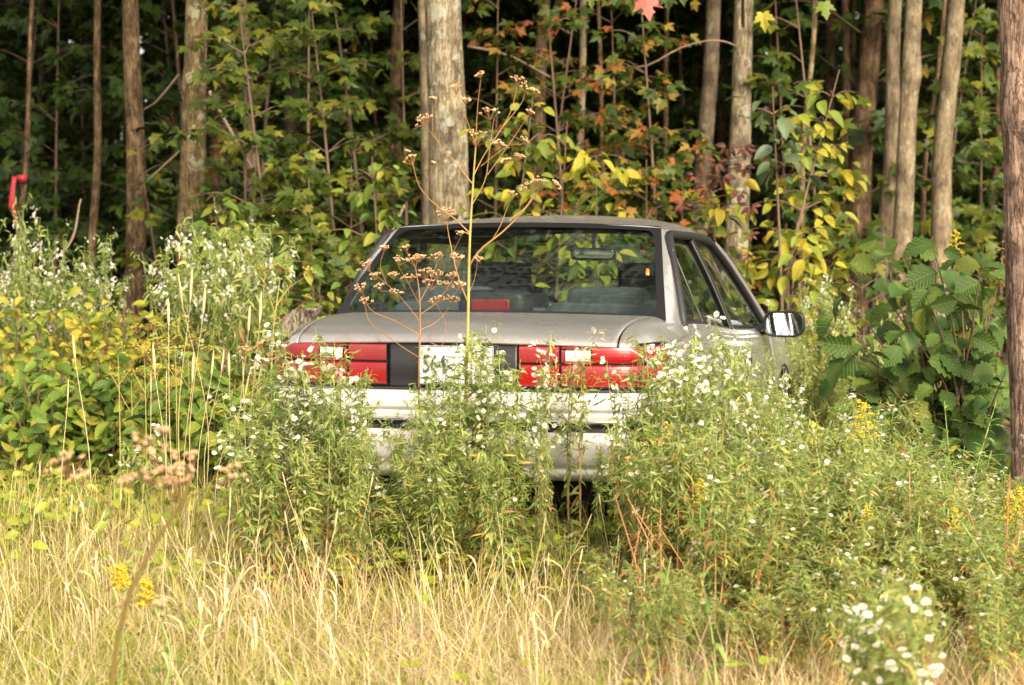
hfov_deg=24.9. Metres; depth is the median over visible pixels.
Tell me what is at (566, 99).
understorey sapling
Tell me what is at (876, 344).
wild aster
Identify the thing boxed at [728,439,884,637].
goldenrod
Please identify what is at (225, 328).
shrub
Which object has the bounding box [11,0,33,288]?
tree
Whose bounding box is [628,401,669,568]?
wild aster
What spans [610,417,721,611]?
wild aster
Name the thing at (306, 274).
wild parsnip
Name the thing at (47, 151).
understorey sapling
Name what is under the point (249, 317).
timothy stalk
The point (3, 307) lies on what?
wild aster
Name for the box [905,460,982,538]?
wild aster
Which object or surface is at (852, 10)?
tree
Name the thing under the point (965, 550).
wild aster
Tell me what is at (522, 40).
tree
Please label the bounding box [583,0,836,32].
maple twig
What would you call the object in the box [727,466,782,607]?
wild aster
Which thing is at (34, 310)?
wild aster
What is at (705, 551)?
red stalk
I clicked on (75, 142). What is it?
understorey sapling
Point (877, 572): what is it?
wild aster
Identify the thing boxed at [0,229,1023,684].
ground
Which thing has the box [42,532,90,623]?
dry stalk
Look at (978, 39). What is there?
understorey sapling
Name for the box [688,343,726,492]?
wild aster
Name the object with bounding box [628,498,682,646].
red stalk
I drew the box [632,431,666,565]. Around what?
goldenrod
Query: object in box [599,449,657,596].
wild aster
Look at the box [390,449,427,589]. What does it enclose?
wild aster
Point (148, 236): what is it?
understorey sapling
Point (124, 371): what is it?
flowering parsnip
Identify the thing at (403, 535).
wild aster
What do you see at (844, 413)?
wild aster
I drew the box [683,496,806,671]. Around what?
wild aster
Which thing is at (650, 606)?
dry stalk
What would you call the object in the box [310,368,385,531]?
wild aster
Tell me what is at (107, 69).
understorey sapling
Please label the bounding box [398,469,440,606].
wild aster
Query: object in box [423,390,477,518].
wild aster
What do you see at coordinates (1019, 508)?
wild aster
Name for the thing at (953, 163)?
understorey sapling
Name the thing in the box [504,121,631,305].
sapling
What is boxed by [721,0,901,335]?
maple sapling
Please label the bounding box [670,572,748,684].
goldenrod
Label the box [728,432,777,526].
wild aster
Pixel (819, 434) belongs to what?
wild aster
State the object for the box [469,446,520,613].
wild aster
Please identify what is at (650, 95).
maple sapling
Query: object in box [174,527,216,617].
dry stalk
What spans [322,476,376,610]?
wild aster
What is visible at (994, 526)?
wild aster
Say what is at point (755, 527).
goldenrod
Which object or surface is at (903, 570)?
wild aster
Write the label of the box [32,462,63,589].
dry stalk
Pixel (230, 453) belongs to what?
wild aster
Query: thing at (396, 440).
wild aster
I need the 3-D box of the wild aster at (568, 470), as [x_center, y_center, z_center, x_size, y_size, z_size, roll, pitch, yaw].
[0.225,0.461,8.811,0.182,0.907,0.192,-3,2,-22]
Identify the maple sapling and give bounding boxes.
[0,0,103,277]
[0,0,149,328]
[110,106,206,363]
[159,0,353,342]
[160,0,374,318]
[161,22,366,327]
[203,0,393,305]
[233,0,414,311]
[282,0,428,313]
[359,0,467,303]
[404,0,572,267]
[482,0,632,283]
[484,0,643,289]
[497,1,700,275]
[565,0,774,304]
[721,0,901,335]
[731,0,861,325]
[874,0,1005,320]
[911,0,1005,320]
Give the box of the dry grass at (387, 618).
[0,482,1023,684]
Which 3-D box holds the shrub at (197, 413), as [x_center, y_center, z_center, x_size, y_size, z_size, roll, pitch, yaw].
[-1.482,0.401,10.876,0.857,0.793,1.128,0,3,0]
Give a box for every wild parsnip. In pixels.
[257,263,315,411]
[403,71,561,445]
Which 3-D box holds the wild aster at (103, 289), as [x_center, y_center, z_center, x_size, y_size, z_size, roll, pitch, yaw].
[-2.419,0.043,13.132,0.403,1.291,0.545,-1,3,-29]
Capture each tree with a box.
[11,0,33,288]
[12,0,231,44]
[13,1,257,311]
[28,0,45,319]
[50,68,66,308]
[86,0,101,328]
[104,0,625,166]
[105,0,335,230]
[114,20,121,308]
[122,0,146,372]
[148,0,161,336]
[156,1,167,285]
[166,17,176,286]
[176,0,207,334]
[203,0,379,278]
[211,0,571,298]
[237,0,261,257]
[251,0,792,203]
[283,9,303,306]
[360,0,884,324]
[374,0,403,310]
[387,0,392,124]
[411,8,418,209]
[416,0,668,221]
[418,0,428,270]
[425,0,469,285]
[470,55,477,172]
[474,3,485,214]
[493,13,497,169]
[498,0,507,245]
[513,0,977,296]
[525,13,531,203]
[527,0,549,266]
[544,68,553,296]
[567,0,863,289]
[572,0,585,288]
[597,0,768,264]
[656,34,661,152]
[668,46,676,219]
[685,0,720,318]
[698,0,710,318]
[724,0,752,324]
[726,14,731,148]
[770,0,781,310]
[785,1,801,302]
[793,0,817,387]
[835,0,849,316]
[841,0,883,356]
[849,0,855,117]
[868,0,901,357]
[878,33,884,174]
[880,0,921,365]
[910,0,946,363]
[921,32,929,175]
[926,0,964,390]
[926,27,934,265]
[955,92,966,271]
[987,0,1000,320]
[998,0,1023,495]
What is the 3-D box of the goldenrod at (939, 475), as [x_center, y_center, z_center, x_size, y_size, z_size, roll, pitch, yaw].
[1.494,0.705,7.836,0.238,0.534,0.214,0,3,7]
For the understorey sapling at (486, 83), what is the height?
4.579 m
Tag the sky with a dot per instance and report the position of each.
(141, 51)
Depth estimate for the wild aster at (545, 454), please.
8.41 m
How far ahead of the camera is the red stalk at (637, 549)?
7.68 m
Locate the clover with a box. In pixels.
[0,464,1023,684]
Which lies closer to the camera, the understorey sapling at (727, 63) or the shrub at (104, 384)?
the shrub at (104, 384)
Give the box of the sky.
[69,17,884,216]
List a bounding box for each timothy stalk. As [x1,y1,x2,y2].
[60,378,68,500]
[72,334,91,509]
[150,373,152,505]
[152,344,166,517]
[166,369,168,499]
[167,297,174,510]
[178,270,192,521]
[178,273,208,520]
[183,352,194,517]
[189,287,205,510]
[197,351,213,507]
[204,350,223,522]
[215,371,249,507]
[223,352,230,525]
[228,362,261,515]
[237,306,250,508]
[242,365,246,501]
[250,291,261,452]
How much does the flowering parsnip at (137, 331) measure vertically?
0.905 m
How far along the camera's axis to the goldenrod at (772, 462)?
7.73 m
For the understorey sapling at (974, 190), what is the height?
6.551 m
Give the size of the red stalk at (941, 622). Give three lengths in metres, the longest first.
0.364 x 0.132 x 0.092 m
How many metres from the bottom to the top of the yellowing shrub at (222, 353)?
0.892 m
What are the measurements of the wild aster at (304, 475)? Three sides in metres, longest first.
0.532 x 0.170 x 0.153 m
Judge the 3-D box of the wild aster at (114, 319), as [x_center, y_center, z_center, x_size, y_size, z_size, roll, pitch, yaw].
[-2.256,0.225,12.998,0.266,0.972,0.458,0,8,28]
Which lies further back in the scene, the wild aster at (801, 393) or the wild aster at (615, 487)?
the wild aster at (801, 393)
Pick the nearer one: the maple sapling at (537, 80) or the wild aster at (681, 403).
the wild aster at (681, 403)
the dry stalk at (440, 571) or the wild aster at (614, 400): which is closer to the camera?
the dry stalk at (440, 571)
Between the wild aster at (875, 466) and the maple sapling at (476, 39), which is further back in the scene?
the maple sapling at (476, 39)
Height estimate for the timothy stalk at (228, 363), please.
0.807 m
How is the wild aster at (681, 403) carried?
on the ground at (1004, 359)
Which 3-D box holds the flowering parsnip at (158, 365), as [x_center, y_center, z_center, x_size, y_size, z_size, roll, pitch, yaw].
[-1.630,0.452,10.705,0.227,0.702,0.173,0,3,0]
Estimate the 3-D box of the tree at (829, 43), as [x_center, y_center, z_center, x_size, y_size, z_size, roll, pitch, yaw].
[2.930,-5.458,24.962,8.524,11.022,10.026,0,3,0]
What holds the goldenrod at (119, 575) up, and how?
on the ground at (1004, 359)
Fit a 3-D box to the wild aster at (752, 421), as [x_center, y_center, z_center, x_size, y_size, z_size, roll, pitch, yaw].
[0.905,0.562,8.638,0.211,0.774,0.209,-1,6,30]
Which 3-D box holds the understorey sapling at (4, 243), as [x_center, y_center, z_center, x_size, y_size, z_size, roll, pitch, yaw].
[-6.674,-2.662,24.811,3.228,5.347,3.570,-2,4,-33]
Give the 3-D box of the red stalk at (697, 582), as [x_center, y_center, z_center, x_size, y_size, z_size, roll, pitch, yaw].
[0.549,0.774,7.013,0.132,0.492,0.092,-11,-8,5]
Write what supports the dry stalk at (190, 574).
on the ground at (1004, 359)
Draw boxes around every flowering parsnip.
[93,342,143,485]
[106,368,157,495]
[121,345,170,462]
[129,319,178,424]
[134,364,181,451]
[150,333,200,503]
[165,341,212,422]
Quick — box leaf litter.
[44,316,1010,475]
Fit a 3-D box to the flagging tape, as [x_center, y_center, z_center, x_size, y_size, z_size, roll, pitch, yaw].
[-4.247,-1.227,19.939,0.151,0.430,0.136,0,3,0]
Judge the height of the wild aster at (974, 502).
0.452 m
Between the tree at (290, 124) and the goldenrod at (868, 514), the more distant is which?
the tree at (290, 124)
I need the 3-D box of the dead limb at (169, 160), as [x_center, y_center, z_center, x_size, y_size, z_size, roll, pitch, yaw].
[-2.576,-1.292,17.052,0.306,0.248,0.212,0,3,0]
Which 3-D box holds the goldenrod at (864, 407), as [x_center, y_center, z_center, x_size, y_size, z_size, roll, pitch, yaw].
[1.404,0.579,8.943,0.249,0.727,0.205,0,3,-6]
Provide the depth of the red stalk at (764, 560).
6.89 m
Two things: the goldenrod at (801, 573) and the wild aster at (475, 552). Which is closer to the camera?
the goldenrod at (801, 573)
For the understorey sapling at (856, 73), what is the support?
on the ground at (1004, 359)
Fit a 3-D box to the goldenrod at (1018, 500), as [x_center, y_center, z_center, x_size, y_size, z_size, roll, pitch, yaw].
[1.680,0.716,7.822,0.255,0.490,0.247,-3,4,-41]
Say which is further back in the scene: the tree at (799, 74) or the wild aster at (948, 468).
the tree at (799, 74)
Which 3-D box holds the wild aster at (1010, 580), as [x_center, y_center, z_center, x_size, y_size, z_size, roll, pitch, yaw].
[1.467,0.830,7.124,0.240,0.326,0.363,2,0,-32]
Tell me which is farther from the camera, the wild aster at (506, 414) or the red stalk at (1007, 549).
the wild aster at (506, 414)
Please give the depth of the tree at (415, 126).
34.12 m
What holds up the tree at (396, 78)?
on the ground at (1004, 359)
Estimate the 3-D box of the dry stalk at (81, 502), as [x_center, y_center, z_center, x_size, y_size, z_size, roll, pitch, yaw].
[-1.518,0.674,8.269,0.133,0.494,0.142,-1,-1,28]
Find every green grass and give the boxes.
[0,432,1023,645]
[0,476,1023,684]
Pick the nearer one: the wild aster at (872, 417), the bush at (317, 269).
the wild aster at (872, 417)
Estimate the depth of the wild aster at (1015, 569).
7.58 m
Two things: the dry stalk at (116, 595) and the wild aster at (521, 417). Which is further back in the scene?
the wild aster at (521, 417)
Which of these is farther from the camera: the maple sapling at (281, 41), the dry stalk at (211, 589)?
the maple sapling at (281, 41)
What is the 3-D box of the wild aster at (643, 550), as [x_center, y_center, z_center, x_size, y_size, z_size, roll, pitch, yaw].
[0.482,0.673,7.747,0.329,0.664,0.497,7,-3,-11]
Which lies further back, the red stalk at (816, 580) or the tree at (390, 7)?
the tree at (390, 7)
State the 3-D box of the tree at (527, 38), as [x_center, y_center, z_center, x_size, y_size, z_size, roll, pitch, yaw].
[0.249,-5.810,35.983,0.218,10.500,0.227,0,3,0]
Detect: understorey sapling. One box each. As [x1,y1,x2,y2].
[0,0,76,275]
[0,0,115,304]
[0,0,174,309]
[0,0,176,312]
[0,0,235,291]
[0,0,373,317]
[0,1,125,288]
[0,6,149,280]
[0,7,116,281]
[0,59,125,255]
[0,130,11,250]
[19,69,112,278]
[21,0,327,319]
[98,0,374,285]
[144,0,419,306]
[146,78,238,244]
[147,68,238,265]
[165,65,303,244]
[175,1,392,249]
[207,1,419,291]
[226,0,481,312]
[259,11,418,116]
[261,0,512,304]
[282,0,495,302]
[301,1,477,235]
[327,0,566,227]
[363,14,491,211]
[364,0,608,274]
[380,0,567,254]
[417,9,516,174]
[420,36,520,200]
[420,41,519,182]
[480,0,605,213]
[480,2,697,280]
[481,11,575,258]
[508,30,637,290]
[509,0,657,277]
[527,0,822,301]
[543,0,803,287]
[546,2,698,277]
[553,22,715,246]
[555,0,753,274]
[605,20,822,262]
[605,74,681,188]
[628,93,687,257]
[634,44,692,250]
[643,2,841,244]
[658,0,916,313]
[677,12,855,250]
[686,0,1005,302]
[781,76,882,285]
[805,0,930,234]
[818,0,995,250]
[822,0,1007,352]
[824,6,1002,293]
[834,34,920,200]
[872,2,991,292]
[914,16,1003,357]
[914,18,1000,251]
[916,72,994,253]
[917,29,1005,303]
[923,0,1004,291]
[926,5,1002,266]
[928,41,1002,209]
[954,17,1003,298]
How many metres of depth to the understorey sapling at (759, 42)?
24.92 m
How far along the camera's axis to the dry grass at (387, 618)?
7.22 m
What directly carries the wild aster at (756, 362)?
on the ground at (1004, 359)
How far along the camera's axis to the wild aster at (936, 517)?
7.40 m
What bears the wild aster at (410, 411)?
on the ground at (1004, 359)
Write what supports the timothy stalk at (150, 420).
on the ground at (1004, 359)
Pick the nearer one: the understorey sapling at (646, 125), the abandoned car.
the abandoned car
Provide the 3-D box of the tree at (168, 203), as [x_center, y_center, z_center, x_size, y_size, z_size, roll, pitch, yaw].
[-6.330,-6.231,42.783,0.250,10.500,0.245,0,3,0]
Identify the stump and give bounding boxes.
[278,306,322,340]
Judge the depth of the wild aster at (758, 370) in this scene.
9.21 m
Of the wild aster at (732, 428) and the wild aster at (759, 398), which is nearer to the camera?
the wild aster at (732, 428)
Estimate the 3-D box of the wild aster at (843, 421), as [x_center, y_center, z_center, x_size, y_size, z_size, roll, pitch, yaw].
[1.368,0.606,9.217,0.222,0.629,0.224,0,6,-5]
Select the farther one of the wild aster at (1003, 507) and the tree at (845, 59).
the tree at (845, 59)
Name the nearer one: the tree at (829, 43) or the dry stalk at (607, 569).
the dry stalk at (607, 569)
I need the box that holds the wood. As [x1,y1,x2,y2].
[3,0,995,284]
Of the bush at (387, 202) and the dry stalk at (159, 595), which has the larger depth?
the bush at (387, 202)
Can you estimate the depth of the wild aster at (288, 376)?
8.81 m
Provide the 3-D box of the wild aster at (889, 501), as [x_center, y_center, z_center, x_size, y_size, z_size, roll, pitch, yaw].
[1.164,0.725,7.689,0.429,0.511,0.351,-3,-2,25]
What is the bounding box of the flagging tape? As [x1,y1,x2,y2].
[9,175,27,222]
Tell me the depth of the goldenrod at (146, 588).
6.34 m
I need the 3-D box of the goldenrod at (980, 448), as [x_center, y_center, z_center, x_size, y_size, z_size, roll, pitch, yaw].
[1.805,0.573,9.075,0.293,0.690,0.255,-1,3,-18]
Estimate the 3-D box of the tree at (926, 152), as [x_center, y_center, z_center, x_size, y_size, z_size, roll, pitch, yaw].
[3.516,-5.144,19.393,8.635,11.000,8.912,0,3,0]
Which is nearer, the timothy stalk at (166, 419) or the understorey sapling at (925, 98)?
the timothy stalk at (166, 419)
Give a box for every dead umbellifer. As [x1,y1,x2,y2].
[44,426,245,684]
[236,340,284,497]
[354,244,465,465]
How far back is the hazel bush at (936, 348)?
10.46 m
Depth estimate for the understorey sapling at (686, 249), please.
39.50 m
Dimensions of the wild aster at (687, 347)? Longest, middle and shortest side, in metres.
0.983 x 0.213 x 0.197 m
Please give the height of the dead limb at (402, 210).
0.496 m
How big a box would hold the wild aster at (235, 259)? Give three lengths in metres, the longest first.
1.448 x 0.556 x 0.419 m
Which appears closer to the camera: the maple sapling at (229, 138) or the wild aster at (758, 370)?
the wild aster at (758, 370)
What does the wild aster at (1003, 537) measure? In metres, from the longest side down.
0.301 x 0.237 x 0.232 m
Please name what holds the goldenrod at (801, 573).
on the ground at (1004, 359)
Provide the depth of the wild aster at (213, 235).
12.43 m
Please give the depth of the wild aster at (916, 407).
9.66 m
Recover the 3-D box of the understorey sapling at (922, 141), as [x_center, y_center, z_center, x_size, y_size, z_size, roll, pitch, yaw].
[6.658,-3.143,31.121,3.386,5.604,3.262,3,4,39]
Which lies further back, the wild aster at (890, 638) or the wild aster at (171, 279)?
the wild aster at (171, 279)
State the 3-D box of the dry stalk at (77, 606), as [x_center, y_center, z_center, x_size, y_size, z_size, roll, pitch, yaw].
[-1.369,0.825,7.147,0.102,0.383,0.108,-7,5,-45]
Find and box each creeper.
[673,143,765,323]
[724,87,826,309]
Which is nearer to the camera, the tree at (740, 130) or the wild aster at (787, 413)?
the wild aster at (787, 413)
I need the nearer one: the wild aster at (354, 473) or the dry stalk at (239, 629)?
the dry stalk at (239, 629)
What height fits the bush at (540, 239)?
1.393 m
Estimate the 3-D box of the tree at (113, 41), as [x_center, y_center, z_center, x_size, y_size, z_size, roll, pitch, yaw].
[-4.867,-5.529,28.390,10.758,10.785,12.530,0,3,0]
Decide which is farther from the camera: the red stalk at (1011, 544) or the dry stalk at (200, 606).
the red stalk at (1011, 544)
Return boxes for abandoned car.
[275,215,804,512]
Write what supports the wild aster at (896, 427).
on the ground at (1004, 359)
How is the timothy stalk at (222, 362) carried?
on the ground at (1004, 359)
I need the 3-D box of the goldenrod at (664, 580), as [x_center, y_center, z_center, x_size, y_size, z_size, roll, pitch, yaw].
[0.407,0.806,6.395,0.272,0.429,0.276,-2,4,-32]
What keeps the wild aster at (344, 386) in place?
on the ground at (1004, 359)
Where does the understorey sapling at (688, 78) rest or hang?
on the ground at (1004, 359)
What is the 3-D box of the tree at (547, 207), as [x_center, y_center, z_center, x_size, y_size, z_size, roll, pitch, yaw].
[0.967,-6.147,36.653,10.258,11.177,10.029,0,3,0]
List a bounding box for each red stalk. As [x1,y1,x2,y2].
[614,495,644,669]
[616,507,644,643]
[621,517,640,626]
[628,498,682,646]
[628,499,676,587]
[643,507,668,656]
[656,522,723,671]
[693,505,715,667]
[750,519,778,668]
[779,530,846,655]
[792,530,825,656]
[886,507,912,544]
[905,470,912,610]
[938,553,974,640]
[954,474,979,545]
[1000,474,1017,606]
[1000,523,1023,627]
[1005,541,1021,624]
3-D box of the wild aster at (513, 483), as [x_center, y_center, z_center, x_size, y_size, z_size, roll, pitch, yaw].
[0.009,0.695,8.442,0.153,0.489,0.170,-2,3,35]
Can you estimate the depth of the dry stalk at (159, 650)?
6.70 m
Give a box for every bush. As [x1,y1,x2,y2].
[150,196,282,313]
[191,222,334,349]
[242,179,355,321]
[273,162,410,313]
[297,157,416,310]
[402,215,495,290]
[428,91,577,288]
[449,237,570,292]
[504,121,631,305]
[507,234,591,303]
[531,233,621,290]
[533,153,641,300]
[577,152,705,318]
[588,215,696,312]
[612,137,750,316]
[808,204,940,387]
[814,235,1010,494]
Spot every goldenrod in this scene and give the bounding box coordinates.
[96,561,143,684]
[133,577,192,684]
[610,557,701,684]
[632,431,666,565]
[661,422,697,580]
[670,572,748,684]
[675,478,731,632]
[725,439,761,574]
[726,515,785,658]
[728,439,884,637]
[757,430,886,624]
[769,413,800,455]
[769,494,813,634]
[793,421,825,479]
[846,399,886,458]
[848,505,878,629]
[894,445,932,481]
[900,511,932,622]
[924,401,980,479]
[932,471,965,620]
[941,229,966,328]
[947,505,1019,674]
[956,402,1007,498]
[971,490,1022,558]
[990,241,1010,450]
[994,487,1023,565]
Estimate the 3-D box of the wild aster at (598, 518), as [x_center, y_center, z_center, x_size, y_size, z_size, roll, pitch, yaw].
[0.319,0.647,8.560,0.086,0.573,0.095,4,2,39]
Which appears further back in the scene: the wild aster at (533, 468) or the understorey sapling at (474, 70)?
the understorey sapling at (474, 70)
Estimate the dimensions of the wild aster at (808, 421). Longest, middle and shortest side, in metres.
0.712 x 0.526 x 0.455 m
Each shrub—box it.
[0,286,151,417]
[0,287,100,465]
[0,345,135,489]
[0,348,184,492]
[33,289,232,469]
[40,347,249,485]
[87,297,257,392]
[103,342,270,500]
[135,314,278,387]
[143,324,279,480]
[257,299,318,385]
[275,282,357,346]
[680,170,759,321]
[723,69,870,310]
[756,258,859,388]
[762,221,855,378]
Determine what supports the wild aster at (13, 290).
on the ground at (1004, 359)
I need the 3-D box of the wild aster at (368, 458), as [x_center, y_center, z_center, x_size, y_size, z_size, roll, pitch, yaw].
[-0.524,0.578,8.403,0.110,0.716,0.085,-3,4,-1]
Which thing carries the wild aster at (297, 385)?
on the ground at (1004, 359)
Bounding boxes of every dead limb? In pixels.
[2,199,81,287]
[144,73,179,109]
[144,150,180,183]
[208,90,256,174]
[392,205,405,229]
[467,44,568,87]
[582,40,734,82]
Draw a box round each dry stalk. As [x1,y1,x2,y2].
[0,577,37,646]
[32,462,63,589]
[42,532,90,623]
[49,550,92,668]
[50,535,94,659]
[55,511,104,608]
[64,496,95,597]
[67,519,99,636]
[73,465,109,588]
[86,485,121,614]
[143,534,185,684]
[146,533,182,659]
[162,517,216,632]
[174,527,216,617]
[181,564,221,684]
[193,526,267,669]
[194,567,243,652]
[198,531,230,630]
[201,503,238,592]
[202,581,256,679]
[218,486,257,666]
[230,488,264,618]
[240,549,267,678]
[258,502,292,555]
[267,510,305,629]
[279,457,307,604]
[282,472,327,600]
[287,509,336,607]
[317,509,352,670]
[318,539,336,623]
[333,474,388,578]
[422,531,458,609]
[452,529,476,616]
[489,578,532,679]
[511,553,561,675]
[514,552,550,664]
[525,514,565,665]
[529,514,596,605]
[546,548,594,657]
[579,492,614,591]
[583,535,618,627]
[639,559,651,672]
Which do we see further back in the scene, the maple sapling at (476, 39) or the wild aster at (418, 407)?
the maple sapling at (476, 39)
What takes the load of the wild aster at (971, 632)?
on the ground at (1004, 359)
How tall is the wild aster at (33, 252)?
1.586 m
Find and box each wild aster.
[0,188,46,372]
[0,248,30,388]
[0,261,38,369]
[0,271,60,376]
[3,226,32,359]
[18,276,92,376]
[22,255,67,349]
[32,220,117,371]
[49,238,117,348]
[55,265,133,360]
[72,299,132,366]
[108,423,176,541]
[130,233,227,389]
[154,221,243,362]
[169,242,248,390]
[173,220,283,399]
[175,206,278,376]
[205,219,301,393]
[207,389,281,583]
[219,239,278,411]
[220,226,275,382]
[222,443,270,600]
[231,406,287,556]
[241,365,298,576]
[247,355,293,573]
[251,427,289,598]
[254,373,297,573]
[254,423,286,569]
[256,322,350,558]
[262,382,293,556]
[267,340,322,534]
[280,374,319,539]
[282,430,318,573]
[282,458,322,609]
[285,355,336,550]
[285,434,329,606]
[292,339,359,561]
[297,381,358,569]
[298,445,330,586]
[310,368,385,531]
[315,346,378,540]
[322,449,366,573]
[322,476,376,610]
[326,443,363,544]
[329,376,395,571]
[330,424,375,593]
[350,403,376,566]
[362,488,399,596]
[364,472,403,579]
[366,449,384,554]
[370,383,439,573]
[384,506,416,602]
[386,424,406,577]
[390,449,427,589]
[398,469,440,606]
[401,391,421,497]
[403,346,467,563]
[408,452,457,605]
[409,364,486,560]
[412,389,474,562]
[415,444,463,601]
[417,412,455,559]
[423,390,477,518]
[433,346,491,554]
[436,469,479,591]
[439,424,473,594]
[445,321,505,495]
[453,336,531,553]
[458,417,516,602]
[458,456,484,580]
[460,459,484,578]
[462,347,522,571]
[466,370,515,519]
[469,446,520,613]
[475,351,550,573]
[476,461,525,565]
[480,428,536,588]
[483,443,522,577]
[497,468,532,590]
[513,395,529,569]
[522,331,564,583]
[523,366,565,568]
[527,368,548,575]
[532,434,559,589]
[551,346,592,559]
[559,327,606,565]
[573,540,675,664]
[589,443,608,579]
[592,416,718,591]
[592,571,697,684]
[595,334,664,587]
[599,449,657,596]
[602,420,622,577]
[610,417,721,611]
[611,413,731,611]
[615,549,727,658]
[621,444,706,610]
[621,559,709,683]
[625,493,658,598]
[627,416,714,593]
[628,336,684,472]
[628,350,676,467]
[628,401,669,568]
[636,366,684,574]
[643,336,702,438]
[644,341,701,565]
[655,329,706,554]
[655,595,737,684]
[657,376,705,583]
[657,384,715,571]
[659,330,704,562]
[669,384,710,567]
[675,500,817,662]
[678,340,732,554]
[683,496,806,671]
[684,447,789,670]
[687,342,734,555]
[687,428,806,533]
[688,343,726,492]
[690,371,759,472]
[692,344,747,564]
[694,387,757,595]
[694,431,723,579]
[696,401,769,454]
[698,332,739,452]
[698,408,756,532]
[698,584,791,684]
[704,311,754,480]
[706,327,758,427]
[707,468,756,578]
[710,451,813,527]
[716,355,752,436]
[716,557,797,670]
[717,356,755,458]
[718,351,760,446]
[724,452,809,632]
[725,475,845,657]
[726,382,778,494]
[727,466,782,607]
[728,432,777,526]
[735,594,818,684]
[736,390,775,480]
[743,447,814,507]
[745,347,783,426]
[746,386,788,464]
[747,385,776,420]
[750,393,803,463]
[753,471,885,622]
[754,346,791,442]
[755,417,814,510]
[756,403,878,493]
[756,434,850,487]
[759,468,843,604]
[760,414,798,473]
[762,422,808,460]
[764,412,849,480]
[765,287,832,412]
[765,429,860,478]
[765,471,917,635]
[767,379,809,452]
[768,372,793,436]
[769,418,837,460]
[773,479,934,650]
[776,372,815,428]
[776,459,904,627]
[776,558,857,684]
[777,434,873,597]
[778,395,817,452]
[783,525,878,650]
[784,335,807,429]
[788,429,851,527]
[791,347,813,433]
[792,389,822,417]
[794,363,819,409]
[795,266,856,411]
[795,407,888,463]
[798,450,823,520]
[798,484,915,619]
[799,462,956,573]
[800,356,833,434]
[800,464,879,576]
[801,372,827,436]
[801,397,831,425]
[808,507,974,648]
[812,288,851,386]
[813,410,905,458]
[816,428,849,466]
[818,361,845,432]
[819,394,924,463]
[820,372,841,423]
[820,373,842,436]
[824,420,908,452]
[826,424,861,501]
[828,544,930,677]
[829,395,856,431]
[830,415,884,473]
[830,583,931,684]
[831,566,963,684]
[832,398,893,461]
[833,386,852,421]
[833,453,973,543]
[833,569,940,681]
[837,389,874,457]
[837,570,935,649]
[840,376,858,421]
[840,439,952,492]
[843,476,951,584]
[844,595,914,676]
[846,298,895,433]
[848,447,891,509]
[852,411,890,467]
[857,456,905,561]
[862,553,891,601]
[863,457,889,481]
[866,442,930,576]
[867,521,1015,649]
[869,448,918,562]
[869,560,1006,684]
[871,427,932,469]
[875,472,967,571]
[876,518,981,639]
[880,430,937,465]
[881,476,980,621]
[883,446,999,522]
[883,460,960,495]
[883,468,975,519]
[887,408,929,466]
[893,513,969,651]
[894,452,930,536]
[894,520,975,661]
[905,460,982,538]
[908,462,967,554]
[921,555,1023,655]
[922,450,966,490]
[923,457,976,489]
[927,532,1023,641]
[930,477,1001,534]
[931,470,1023,541]
[932,533,1023,650]
[944,518,1023,576]
[945,486,993,539]
[955,586,1023,675]
[957,579,1023,684]
[959,555,1023,631]
[964,467,1014,520]
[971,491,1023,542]
[971,514,1023,555]
[972,516,1008,553]
[975,481,1011,530]
[980,497,1019,523]
[982,524,1023,569]
[982,565,1023,684]
[992,521,1022,558]
[995,564,1023,605]
[998,494,1023,526]
[999,475,1023,527]
[1002,549,1022,594]
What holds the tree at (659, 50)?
on the ground at (1004, 359)
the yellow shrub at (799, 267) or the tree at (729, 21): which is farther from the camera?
the tree at (729, 21)
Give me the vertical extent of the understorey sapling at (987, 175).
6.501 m
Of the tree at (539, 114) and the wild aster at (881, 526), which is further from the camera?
the tree at (539, 114)
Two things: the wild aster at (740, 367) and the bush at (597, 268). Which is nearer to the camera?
the wild aster at (740, 367)
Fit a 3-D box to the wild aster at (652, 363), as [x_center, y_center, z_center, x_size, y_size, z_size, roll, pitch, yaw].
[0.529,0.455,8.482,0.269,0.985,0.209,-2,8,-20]
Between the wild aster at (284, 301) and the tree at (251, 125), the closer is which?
the wild aster at (284, 301)
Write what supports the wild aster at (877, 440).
on the ground at (1004, 359)
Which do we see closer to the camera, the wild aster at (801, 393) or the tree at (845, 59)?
the wild aster at (801, 393)
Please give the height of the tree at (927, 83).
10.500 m
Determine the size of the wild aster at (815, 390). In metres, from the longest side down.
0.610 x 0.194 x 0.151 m
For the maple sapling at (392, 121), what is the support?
on the ground at (1004, 359)
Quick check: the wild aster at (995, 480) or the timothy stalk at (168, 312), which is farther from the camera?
the timothy stalk at (168, 312)
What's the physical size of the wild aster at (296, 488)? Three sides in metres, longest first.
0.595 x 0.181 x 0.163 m
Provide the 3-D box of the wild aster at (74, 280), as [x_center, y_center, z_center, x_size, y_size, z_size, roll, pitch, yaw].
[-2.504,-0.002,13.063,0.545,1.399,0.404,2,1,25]
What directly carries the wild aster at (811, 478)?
on the ground at (1004, 359)
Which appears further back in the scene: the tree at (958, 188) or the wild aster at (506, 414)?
the tree at (958, 188)
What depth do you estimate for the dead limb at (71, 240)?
17.21 m
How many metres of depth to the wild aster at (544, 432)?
8.59 m
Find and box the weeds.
[0,446,703,595]
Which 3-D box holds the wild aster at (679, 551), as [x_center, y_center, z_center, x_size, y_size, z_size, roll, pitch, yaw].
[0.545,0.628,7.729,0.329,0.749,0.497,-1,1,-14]
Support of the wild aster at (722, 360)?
on the ground at (1004, 359)

